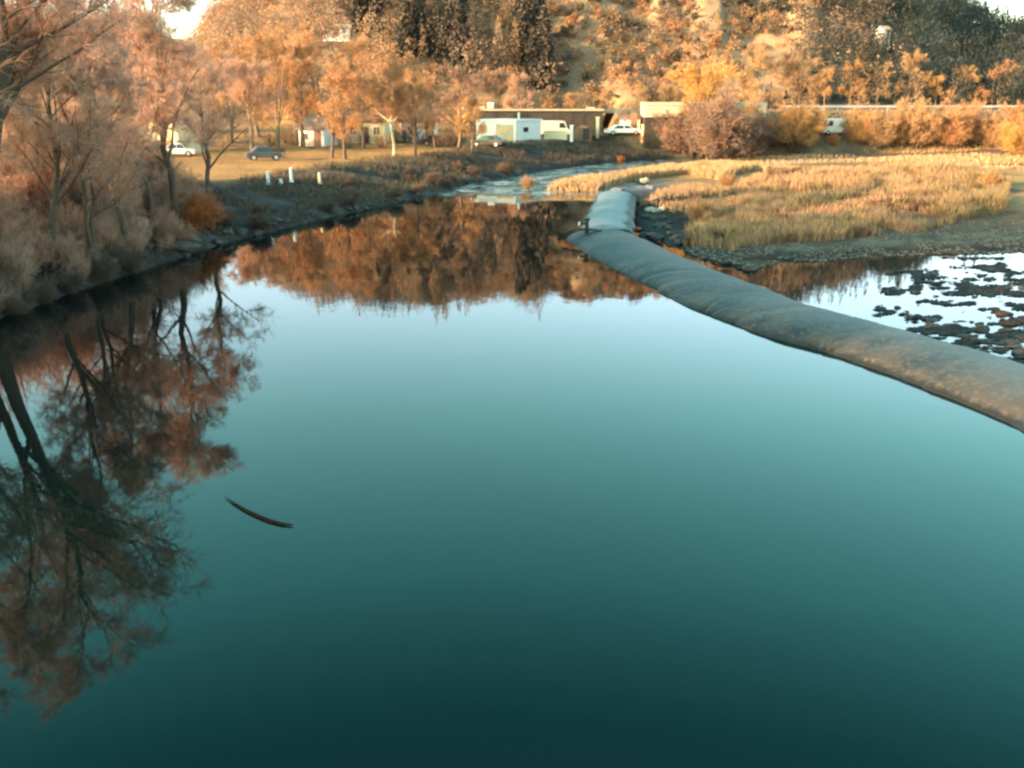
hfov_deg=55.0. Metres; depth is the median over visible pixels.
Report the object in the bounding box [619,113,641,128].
shed
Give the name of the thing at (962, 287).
water weed
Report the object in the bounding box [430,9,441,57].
conifer tree
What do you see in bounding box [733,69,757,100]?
hill foot tree
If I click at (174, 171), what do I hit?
thicket shrub
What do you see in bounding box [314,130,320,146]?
door
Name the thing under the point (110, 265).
willow shrub
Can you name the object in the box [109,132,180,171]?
thicket shrub
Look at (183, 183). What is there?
thicket shrub
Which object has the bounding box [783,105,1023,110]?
guard rail
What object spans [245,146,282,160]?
parked car
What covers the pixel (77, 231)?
thicket shrub
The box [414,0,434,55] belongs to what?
conifer tree
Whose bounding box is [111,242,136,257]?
thicket shrub
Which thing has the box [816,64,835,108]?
hill foot tree
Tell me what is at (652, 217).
rock
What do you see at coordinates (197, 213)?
willow shrub
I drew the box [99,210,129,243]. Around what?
thicket shrub
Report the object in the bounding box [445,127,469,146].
thicket shrub
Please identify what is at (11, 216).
thicket shrub
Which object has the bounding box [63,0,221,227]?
bare tree
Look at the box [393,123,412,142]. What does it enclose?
thicket shrub
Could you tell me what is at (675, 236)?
rock
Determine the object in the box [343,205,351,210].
rock
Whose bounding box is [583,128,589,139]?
door
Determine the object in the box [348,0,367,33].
conifer tree
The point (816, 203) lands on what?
reed bed
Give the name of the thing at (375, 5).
conifer tree
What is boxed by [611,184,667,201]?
concrete abutment
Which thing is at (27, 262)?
thicket shrub
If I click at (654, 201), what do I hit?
rock
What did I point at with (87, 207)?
thicket shrub
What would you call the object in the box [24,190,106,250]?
thicket shrub
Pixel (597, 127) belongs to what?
gate post
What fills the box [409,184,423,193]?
bank shrub
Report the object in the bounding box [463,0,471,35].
conifer tree
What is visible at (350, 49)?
park tree
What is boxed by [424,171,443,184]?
bank shrub
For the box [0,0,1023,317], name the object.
ground
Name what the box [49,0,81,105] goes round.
poplar tree
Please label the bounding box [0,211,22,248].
thicket shrub
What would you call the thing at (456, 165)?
bank shrub
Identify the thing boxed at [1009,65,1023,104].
hill foot tree
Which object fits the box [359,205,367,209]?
rock
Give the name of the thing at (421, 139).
thicket shrub
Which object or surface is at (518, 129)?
white shed
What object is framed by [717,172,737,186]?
field bush
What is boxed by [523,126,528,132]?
window
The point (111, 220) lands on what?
thicket shrub
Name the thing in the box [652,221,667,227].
rock
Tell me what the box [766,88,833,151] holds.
field bush
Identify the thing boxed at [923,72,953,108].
hill foot tree
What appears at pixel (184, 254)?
rock
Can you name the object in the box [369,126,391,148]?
thicket shrub
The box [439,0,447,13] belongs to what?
conifer tree
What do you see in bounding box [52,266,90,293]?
willow shrub
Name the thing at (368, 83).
park tree
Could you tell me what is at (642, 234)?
rock
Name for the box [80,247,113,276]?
thicket shrub
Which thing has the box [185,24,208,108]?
poplar tree
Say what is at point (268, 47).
park tree
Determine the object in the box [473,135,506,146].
parked car
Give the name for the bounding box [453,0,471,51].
conifer tree
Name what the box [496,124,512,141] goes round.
door
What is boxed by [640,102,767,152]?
warehouse
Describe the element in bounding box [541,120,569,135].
parked van
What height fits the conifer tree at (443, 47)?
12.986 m
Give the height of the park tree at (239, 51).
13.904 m
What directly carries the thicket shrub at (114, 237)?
on the ground at (230, 164)
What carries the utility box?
on the road
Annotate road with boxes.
[479,110,1006,112]
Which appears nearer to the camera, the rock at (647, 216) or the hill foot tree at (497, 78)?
the rock at (647, 216)
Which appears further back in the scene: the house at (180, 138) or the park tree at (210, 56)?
the park tree at (210, 56)
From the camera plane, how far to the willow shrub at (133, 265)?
50.71 m
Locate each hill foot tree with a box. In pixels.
[455,73,494,114]
[477,66,509,108]
[503,70,534,108]
[536,89,557,108]
[563,91,585,108]
[598,85,618,109]
[624,84,650,109]
[658,82,683,101]
[664,53,762,159]
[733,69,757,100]
[738,42,794,109]
[774,54,827,104]
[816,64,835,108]
[838,57,870,109]
[866,61,899,104]
[895,48,931,102]
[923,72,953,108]
[944,64,984,102]
[978,59,1017,104]
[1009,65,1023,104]
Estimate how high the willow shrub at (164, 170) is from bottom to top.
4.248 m
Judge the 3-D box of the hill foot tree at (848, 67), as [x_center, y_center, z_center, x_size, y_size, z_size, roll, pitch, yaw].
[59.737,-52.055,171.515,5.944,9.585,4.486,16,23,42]
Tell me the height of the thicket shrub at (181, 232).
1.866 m
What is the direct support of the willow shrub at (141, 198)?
on the ground at (230, 164)
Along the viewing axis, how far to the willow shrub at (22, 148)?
53.76 m
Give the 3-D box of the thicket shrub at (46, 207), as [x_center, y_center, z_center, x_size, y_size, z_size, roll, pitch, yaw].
[-25.135,-10.100,53.141,4.858,4.252,5.550,4,17,13]
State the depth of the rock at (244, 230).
63.55 m
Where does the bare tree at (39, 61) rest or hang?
on the ground at (230, 164)
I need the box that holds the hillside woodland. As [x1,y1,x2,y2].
[25,0,1023,115]
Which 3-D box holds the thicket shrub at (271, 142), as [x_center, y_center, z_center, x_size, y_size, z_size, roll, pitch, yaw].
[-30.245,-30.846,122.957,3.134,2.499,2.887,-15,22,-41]
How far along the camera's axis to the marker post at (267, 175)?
78.97 m
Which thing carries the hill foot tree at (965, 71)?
on the ground at (230, 164)
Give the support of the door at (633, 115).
in the shed at (633, 120)
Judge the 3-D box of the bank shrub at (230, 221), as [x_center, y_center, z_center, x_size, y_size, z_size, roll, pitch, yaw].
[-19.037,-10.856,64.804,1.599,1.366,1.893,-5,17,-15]
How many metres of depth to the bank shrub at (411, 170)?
97.42 m
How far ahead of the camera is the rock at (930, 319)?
44.52 m
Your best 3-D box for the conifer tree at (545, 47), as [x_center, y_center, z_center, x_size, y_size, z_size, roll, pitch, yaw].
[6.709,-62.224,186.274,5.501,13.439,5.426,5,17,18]
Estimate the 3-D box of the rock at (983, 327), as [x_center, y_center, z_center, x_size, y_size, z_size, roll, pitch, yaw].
[20.396,-2.375,42.792,0.873,0.364,0.422,-1,17,-4]
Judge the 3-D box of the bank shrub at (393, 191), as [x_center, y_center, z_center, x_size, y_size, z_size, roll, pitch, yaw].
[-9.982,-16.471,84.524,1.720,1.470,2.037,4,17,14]
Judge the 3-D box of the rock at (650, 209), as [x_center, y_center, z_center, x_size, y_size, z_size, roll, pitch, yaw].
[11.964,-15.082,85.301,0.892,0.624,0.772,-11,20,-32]
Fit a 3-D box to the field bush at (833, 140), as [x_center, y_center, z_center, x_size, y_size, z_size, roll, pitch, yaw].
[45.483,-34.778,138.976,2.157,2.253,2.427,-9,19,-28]
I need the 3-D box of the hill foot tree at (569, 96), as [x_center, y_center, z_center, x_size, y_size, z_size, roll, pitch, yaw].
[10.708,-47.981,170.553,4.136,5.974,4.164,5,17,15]
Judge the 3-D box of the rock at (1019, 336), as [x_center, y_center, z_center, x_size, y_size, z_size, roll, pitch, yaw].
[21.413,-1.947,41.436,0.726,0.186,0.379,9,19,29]
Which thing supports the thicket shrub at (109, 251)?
on the ground at (230, 164)
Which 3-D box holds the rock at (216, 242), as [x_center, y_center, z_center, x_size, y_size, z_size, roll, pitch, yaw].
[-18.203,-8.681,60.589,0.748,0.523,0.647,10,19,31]
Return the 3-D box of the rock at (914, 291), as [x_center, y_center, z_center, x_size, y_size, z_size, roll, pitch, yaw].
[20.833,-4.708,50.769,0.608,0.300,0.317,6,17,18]
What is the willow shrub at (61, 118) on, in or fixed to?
on the ground at (230, 164)
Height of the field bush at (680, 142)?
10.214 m
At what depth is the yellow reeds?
104.18 m
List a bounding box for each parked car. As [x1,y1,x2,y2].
[166,143,195,156]
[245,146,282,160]
[419,135,451,145]
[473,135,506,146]
[604,124,640,134]
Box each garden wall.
[544,131,566,139]
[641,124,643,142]
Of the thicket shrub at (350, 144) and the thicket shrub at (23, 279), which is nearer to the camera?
the thicket shrub at (23, 279)
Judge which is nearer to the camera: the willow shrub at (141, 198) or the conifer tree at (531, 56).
the willow shrub at (141, 198)
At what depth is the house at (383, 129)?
129.43 m
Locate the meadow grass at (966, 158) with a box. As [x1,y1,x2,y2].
[727,109,1023,169]
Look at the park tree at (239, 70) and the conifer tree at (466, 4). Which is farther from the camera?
the conifer tree at (466, 4)
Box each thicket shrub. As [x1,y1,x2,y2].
[0,116,61,195]
[0,171,27,222]
[0,185,43,237]
[0,196,46,243]
[0,200,34,238]
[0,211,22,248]
[0,214,52,274]
[0,230,19,276]
[0,232,35,281]
[0,239,39,287]
[0,249,37,296]
[0,254,32,292]
[0,268,21,301]
[0,280,18,311]
[0,284,22,310]
[1,143,77,195]
[1,200,42,235]
[2,113,31,167]
[5,166,95,231]
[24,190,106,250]
[30,164,132,229]
[31,161,110,214]
[31,178,114,227]
[32,189,114,226]
[37,200,106,248]
[45,205,106,252]
[51,264,86,285]
[59,250,91,282]
[64,236,104,261]
[75,215,137,256]
[78,234,123,260]
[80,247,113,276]
[83,258,109,281]
[91,255,118,277]
[93,162,150,221]
[94,204,128,231]
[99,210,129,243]
[100,240,126,263]
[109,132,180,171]
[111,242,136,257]
[112,200,148,228]
[118,230,145,254]
[130,179,159,213]
[133,152,166,185]
[134,173,192,216]
[135,145,207,206]
[139,138,190,176]
[148,164,204,210]
[152,233,177,252]
[153,176,210,207]
[154,212,193,242]
[154,215,183,241]
[161,167,208,215]
[168,213,196,240]
[183,227,199,242]
[256,128,280,146]
[280,123,296,142]
[281,123,298,145]
[298,132,320,147]
[336,131,360,147]
[352,131,371,143]
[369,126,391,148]
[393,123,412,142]
[397,125,420,142]
[407,132,429,145]
[434,121,470,146]
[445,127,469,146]
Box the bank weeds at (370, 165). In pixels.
[2,109,662,312]
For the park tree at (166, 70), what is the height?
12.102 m
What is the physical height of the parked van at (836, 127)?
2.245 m
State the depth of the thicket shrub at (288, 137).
128.49 m
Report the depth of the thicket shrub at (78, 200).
54.09 m
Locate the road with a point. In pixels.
(618, 111)
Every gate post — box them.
[569,125,573,141]
[596,117,599,138]
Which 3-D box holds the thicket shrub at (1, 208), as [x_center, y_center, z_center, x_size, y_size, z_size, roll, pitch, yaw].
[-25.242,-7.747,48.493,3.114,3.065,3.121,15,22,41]
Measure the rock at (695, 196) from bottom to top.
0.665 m
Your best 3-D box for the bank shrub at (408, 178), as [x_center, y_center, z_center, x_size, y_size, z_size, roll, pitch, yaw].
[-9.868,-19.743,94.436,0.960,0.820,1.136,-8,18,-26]
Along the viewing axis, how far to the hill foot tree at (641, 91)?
170.63 m
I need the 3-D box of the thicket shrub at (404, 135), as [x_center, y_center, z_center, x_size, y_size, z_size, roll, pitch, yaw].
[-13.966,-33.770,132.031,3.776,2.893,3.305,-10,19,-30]
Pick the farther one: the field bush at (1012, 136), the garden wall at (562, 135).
the garden wall at (562, 135)
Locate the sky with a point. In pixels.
(1018, 5)
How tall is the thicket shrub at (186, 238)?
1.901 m
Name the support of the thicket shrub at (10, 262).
on the ground at (230, 164)
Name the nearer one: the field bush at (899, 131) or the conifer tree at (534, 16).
the field bush at (899, 131)
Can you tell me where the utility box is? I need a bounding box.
[488,103,493,108]
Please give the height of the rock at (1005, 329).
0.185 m
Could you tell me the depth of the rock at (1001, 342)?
40.40 m
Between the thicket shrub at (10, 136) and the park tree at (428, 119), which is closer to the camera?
the thicket shrub at (10, 136)
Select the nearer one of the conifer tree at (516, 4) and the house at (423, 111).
the house at (423, 111)
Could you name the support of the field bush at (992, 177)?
on the ground at (230, 164)
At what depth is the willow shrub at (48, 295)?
43.59 m
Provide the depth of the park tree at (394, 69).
146.95 m
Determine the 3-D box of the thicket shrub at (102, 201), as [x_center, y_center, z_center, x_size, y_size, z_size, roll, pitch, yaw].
[-23.857,-10.292,54.461,5.938,4.550,5.197,-8,18,-25]
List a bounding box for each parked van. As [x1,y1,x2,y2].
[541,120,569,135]
[822,118,845,134]
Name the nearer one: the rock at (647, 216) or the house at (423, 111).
the rock at (647, 216)
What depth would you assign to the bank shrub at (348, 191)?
79.95 m
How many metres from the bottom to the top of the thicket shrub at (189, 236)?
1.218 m
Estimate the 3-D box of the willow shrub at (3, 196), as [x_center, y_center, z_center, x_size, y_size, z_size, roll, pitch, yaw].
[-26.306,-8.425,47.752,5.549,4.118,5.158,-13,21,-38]
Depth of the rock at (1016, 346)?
39.70 m
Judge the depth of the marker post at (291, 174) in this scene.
81.35 m
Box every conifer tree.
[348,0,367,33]
[361,0,370,29]
[363,0,390,38]
[392,0,401,37]
[395,0,420,59]
[409,0,417,38]
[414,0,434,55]
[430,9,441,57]
[433,6,453,74]
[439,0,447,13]
[439,0,455,38]
[448,14,468,74]
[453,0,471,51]
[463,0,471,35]
[509,0,519,41]
[510,0,530,66]
[521,29,541,89]
[525,0,532,31]
[525,26,536,70]
[529,0,540,36]
[533,0,551,26]
[534,18,559,91]
[535,4,557,77]
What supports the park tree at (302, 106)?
on the ground at (230, 164)
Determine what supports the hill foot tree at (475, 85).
on the ground at (230, 164)
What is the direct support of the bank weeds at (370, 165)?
on the ground at (230, 164)
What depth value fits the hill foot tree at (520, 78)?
168.85 m
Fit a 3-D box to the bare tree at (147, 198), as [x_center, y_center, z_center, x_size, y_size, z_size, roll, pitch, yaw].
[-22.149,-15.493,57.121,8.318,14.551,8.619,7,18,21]
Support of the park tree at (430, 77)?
on the ground at (230, 164)
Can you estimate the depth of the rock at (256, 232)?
64.56 m
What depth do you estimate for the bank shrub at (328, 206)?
74.53 m
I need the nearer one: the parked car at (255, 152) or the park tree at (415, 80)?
the parked car at (255, 152)
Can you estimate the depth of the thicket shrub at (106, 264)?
48.58 m
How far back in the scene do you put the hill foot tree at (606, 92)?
170.10 m
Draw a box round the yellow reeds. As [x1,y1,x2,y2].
[546,158,759,191]
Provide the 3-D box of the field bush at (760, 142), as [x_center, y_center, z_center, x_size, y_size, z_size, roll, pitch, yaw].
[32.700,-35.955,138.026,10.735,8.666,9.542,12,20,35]
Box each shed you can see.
[474,112,542,142]
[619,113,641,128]
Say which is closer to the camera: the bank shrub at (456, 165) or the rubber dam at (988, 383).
the rubber dam at (988, 383)
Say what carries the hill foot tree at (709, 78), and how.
on the ground at (230, 164)
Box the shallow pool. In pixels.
[634,215,1023,359]
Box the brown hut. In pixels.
[573,125,592,141]
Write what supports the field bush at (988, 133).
on the ground at (230, 164)
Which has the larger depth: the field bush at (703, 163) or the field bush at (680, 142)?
the field bush at (680, 142)
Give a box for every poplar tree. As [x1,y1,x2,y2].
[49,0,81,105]
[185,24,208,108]
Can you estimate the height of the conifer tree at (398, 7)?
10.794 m
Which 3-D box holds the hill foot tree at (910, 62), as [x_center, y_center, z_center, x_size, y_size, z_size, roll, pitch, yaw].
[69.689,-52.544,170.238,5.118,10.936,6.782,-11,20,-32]
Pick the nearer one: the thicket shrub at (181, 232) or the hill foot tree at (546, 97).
the thicket shrub at (181, 232)
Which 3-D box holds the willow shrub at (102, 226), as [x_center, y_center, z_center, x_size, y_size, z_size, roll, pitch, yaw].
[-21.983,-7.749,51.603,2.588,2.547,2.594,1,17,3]
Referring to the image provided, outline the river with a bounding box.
[0,159,1023,767]
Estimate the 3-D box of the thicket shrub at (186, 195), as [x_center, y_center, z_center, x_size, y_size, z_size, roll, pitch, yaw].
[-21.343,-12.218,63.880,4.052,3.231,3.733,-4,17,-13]
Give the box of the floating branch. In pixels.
[226,497,292,525]
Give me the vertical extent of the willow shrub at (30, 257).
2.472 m
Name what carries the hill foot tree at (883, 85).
on the ground at (230, 164)
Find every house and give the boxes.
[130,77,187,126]
[150,98,206,151]
[295,113,337,146]
[322,24,351,41]
[345,104,398,143]
[398,102,439,141]
[875,26,890,44]
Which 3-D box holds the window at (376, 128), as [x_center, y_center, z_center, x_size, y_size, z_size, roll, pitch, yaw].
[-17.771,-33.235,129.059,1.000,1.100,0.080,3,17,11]
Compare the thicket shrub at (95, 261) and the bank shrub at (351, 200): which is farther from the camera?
the bank shrub at (351, 200)
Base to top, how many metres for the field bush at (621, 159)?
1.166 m
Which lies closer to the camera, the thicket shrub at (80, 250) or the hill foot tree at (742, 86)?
the thicket shrub at (80, 250)
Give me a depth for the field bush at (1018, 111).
128.31 m
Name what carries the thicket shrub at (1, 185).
on the ground at (230, 164)
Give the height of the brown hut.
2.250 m
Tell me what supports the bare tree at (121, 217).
on the ground at (230, 164)
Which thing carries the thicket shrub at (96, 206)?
on the ground at (230, 164)
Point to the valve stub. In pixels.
(586, 224)
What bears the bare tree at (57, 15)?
on the ground at (230, 164)
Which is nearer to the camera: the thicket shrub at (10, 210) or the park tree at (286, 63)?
the thicket shrub at (10, 210)
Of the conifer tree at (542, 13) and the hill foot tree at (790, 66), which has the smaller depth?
the hill foot tree at (790, 66)
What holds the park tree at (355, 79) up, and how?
on the ground at (230, 164)
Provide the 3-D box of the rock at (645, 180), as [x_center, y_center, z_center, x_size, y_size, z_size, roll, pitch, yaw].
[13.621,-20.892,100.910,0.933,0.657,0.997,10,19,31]
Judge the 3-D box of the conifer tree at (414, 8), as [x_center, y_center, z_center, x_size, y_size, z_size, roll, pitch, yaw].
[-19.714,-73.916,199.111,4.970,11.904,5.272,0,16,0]
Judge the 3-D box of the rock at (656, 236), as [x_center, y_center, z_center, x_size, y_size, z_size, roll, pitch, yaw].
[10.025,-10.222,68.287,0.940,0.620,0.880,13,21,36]
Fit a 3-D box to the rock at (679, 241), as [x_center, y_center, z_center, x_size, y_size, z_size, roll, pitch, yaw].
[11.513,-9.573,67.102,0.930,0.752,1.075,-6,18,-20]
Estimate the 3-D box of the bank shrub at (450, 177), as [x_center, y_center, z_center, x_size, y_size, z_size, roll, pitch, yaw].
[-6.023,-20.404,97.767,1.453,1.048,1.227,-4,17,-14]
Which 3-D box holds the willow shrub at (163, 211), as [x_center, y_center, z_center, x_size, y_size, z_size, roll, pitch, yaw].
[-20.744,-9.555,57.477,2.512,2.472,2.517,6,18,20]
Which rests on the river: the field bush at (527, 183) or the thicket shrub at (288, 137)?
the field bush at (527, 183)
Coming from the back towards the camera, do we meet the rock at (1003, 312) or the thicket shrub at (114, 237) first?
the thicket shrub at (114, 237)
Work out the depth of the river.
21.38 m
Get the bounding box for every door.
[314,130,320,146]
[361,127,368,142]
[488,103,492,108]
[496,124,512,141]
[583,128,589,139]
[631,113,637,127]
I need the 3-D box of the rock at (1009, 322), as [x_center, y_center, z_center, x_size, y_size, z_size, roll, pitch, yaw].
[22.202,-2.658,43.853,0.904,0.387,0.472,1,17,3]
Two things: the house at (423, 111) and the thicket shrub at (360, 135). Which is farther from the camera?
the house at (423, 111)
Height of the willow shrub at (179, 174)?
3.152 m
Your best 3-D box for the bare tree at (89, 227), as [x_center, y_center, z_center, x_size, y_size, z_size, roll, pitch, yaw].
[-21.229,-10.976,48.427,6.575,11.101,6.346,1,17,3]
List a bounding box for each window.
[373,126,379,134]
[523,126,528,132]
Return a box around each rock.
[172,241,200,252]
[182,252,189,256]
[211,239,220,244]
[225,228,232,234]
[237,228,247,233]
[250,229,261,235]
[271,217,282,223]
[307,210,316,215]
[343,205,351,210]
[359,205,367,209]
[639,232,647,236]
[640,177,649,182]
[641,214,649,218]
[644,206,655,211]
[650,215,660,219]
[650,232,663,240]
[651,199,661,204]
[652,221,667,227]
[672,234,681,239]
[674,195,681,200]
[674,238,685,244]
[692,193,702,199]
[909,290,921,292]
[922,317,939,320]
[924,323,941,327]
[961,335,976,338]
[971,325,989,330]
[971,338,993,342]
[994,341,1006,343]
[995,310,1013,315]
[998,328,1013,331]
[1000,320,1019,324]
[1000,339,1020,343]
[1007,344,1023,348]
[1011,349,1023,354]
[1014,335,1023,338]
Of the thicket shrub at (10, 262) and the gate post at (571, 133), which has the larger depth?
the gate post at (571, 133)
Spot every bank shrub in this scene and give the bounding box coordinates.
[216,210,235,225]
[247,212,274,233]
[252,205,262,212]
[317,199,334,210]
[334,192,357,206]
[337,186,359,198]
[341,174,358,185]
[386,185,405,197]
[402,164,418,175]
[404,175,412,181]
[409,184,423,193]
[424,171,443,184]
[430,167,439,173]
[442,178,453,186]
[444,173,456,182]
[451,160,464,169]
[469,166,483,175]
[495,161,510,173]
[497,162,513,174]
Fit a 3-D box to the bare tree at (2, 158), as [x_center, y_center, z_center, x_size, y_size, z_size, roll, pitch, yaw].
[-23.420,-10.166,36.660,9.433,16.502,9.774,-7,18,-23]
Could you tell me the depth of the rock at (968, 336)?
41.24 m
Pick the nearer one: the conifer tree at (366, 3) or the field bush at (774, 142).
the field bush at (774, 142)
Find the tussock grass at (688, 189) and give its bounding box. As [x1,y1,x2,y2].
[639,180,731,211]
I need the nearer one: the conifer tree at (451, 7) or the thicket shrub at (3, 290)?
the thicket shrub at (3, 290)
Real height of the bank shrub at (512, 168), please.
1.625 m
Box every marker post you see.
[266,171,270,184]
[289,167,293,181]
[318,172,321,184]
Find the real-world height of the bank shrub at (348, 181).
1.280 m
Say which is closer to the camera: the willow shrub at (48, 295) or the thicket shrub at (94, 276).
the willow shrub at (48, 295)
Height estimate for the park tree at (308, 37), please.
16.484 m
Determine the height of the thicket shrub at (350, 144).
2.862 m
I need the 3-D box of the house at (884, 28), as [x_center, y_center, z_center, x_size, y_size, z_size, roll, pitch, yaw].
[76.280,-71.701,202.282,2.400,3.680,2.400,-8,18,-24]
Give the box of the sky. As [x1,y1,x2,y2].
[5,0,1023,42]
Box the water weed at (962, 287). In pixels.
[871,256,1023,363]
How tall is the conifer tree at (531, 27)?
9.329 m
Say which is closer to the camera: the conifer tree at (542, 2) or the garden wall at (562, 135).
the garden wall at (562, 135)
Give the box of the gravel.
[684,219,1023,270]
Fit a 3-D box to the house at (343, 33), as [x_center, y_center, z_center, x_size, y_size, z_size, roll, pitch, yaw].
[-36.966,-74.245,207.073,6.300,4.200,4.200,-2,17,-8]
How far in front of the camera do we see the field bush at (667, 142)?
138.72 m
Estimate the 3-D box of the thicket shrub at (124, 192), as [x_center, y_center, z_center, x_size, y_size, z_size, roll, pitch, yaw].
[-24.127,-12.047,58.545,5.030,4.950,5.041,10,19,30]
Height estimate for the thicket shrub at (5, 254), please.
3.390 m
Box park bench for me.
[270,149,284,157]
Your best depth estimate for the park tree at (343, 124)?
102.08 m
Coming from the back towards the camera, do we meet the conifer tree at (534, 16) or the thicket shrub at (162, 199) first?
the conifer tree at (534, 16)
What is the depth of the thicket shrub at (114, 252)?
51.12 m
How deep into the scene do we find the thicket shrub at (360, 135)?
128.67 m
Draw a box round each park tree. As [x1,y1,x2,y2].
[145,54,175,80]
[148,46,192,97]
[176,42,233,138]
[188,34,280,143]
[208,51,285,150]
[226,25,279,136]
[245,33,330,148]
[253,30,314,135]
[267,32,325,146]
[270,18,344,116]
[306,51,379,158]
[317,67,363,158]
[328,31,374,107]
[331,65,388,148]
[360,78,411,155]
[374,51,418,108]
[389,71,436,155]
[393,66,441,106]
[402,68,449,146]
[430,59,480,148]
[451,92,487,152]
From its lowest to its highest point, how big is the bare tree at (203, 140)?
12.284 m
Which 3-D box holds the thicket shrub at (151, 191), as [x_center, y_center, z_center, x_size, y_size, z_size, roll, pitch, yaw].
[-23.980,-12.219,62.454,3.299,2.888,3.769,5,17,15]
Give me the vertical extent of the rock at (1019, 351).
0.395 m
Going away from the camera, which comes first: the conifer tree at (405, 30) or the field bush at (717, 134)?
the field bush at (717, 134)
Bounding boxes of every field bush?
[518,175,535,188]
[617,155,624,161]
[650,94,737,158]
[654,113,690,153]
[676,74,763,160]
[685,193,714,221]
[693,158,714,168]
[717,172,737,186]
[732,98,784,158]
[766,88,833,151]
[766,118,781,146]
[825,130,840,145]
[839,98,888,145]
[862,103,901,149]
[879,111,912,147]
[885,84,956,148]
[932,87,996,150]
[974,97,1013,148]
[978,167,1003,185]
[994,113,1023,155]
[999,97,1023,134]
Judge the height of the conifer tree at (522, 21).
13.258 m
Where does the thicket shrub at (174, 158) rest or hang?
on the ground at (230, 164)
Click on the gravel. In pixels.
(745, 264)
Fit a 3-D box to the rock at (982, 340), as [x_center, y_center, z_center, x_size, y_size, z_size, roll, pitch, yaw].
[19.519,-1.771,40.779,0.957,0.210,0.463,11,20,32]
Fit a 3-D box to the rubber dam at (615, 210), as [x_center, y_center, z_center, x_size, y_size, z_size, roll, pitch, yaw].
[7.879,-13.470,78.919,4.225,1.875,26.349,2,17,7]
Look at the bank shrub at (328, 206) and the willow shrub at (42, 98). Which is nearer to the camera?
the willow shrub at (42, 98)
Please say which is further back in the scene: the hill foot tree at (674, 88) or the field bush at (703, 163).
the hill foot tree at (674, 88)
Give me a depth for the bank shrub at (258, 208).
69.56 m
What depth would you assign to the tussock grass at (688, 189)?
87.27 m
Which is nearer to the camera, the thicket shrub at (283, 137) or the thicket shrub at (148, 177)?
the thicket shrub at (148, 177)
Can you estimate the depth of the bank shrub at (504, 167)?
108.47 m
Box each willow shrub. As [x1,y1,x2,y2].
[0,99,79,205]
[0,140,76,226]
[0,180,24,232]
[0,229,44,274]
[0,284,41,316]
[1,80,156,192]
[3,83,83,161]
[3,83,137,171]
[21,148,135,214]
[23,274,59,304]
[37,207,100,244]
[37,229,87,273]
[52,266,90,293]
[63,98,175,183]
[66,213,116,254]
[82,244,126,281]
[108,211,161,247]
[113,244,151,273]
[126,176,159,215]
[133,204,179,240]
[137,161,173,191]
[149,162,196,195]
[156,178,205,204]
[178,188,228,232]
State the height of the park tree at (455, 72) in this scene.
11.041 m
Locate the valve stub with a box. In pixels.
[563,218,601,232]
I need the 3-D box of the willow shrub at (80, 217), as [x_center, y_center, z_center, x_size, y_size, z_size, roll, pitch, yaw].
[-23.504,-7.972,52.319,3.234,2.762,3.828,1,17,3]
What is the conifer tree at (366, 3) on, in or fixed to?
on the ground at (230, 164)
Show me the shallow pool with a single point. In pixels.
(851, 287)
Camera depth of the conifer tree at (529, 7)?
196.36 m
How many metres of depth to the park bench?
108.06 m
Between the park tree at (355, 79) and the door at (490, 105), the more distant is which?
the door at (490, 105)
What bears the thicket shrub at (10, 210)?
on the ground at (230, 164)
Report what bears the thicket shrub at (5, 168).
on the ground at (230, 164)
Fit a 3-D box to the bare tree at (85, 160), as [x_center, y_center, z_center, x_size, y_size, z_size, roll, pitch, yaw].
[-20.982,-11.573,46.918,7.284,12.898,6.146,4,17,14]
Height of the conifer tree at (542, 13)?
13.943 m
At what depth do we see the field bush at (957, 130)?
136.38 m
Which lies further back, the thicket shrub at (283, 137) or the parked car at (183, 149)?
the thicket shrub at (283, 137)
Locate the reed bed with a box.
[682,159,1012,249]
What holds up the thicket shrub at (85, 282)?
on the ground at (230, 164)
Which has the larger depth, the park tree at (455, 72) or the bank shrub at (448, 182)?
the park tree at (455, 72)
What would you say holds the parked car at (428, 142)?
on the ground at (230, 164)
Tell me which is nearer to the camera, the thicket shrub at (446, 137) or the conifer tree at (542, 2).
the thicket shrub at (446, 137)
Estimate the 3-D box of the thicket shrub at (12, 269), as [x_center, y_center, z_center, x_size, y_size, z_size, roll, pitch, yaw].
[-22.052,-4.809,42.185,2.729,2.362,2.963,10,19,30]
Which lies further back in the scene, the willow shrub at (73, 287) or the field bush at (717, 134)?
the field bush at (717, 134)
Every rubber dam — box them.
[566,229,1023,431]
[581,191,637,234]
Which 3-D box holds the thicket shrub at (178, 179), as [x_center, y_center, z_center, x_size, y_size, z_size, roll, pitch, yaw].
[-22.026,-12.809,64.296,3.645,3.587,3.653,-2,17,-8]
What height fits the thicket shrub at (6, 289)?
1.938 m
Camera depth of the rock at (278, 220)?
68.01 m
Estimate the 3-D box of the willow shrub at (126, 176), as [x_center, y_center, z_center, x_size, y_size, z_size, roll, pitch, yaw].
[-25.237,-11.840,57.211,6.632,5.295,7.134,-9,19,-28]
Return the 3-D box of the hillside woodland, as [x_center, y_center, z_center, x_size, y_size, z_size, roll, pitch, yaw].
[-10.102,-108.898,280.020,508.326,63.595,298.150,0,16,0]
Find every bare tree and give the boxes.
[0,0,153,153]
[0,5,20,172]
[1,14,129,271]
[2,42,167,256]
[5,0,119,127]
[28,0,155,257]
[46,0,185,235]
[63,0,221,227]
[166,26,266,205]
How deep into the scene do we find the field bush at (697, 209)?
76.34 m
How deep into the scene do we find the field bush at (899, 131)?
137.28 m

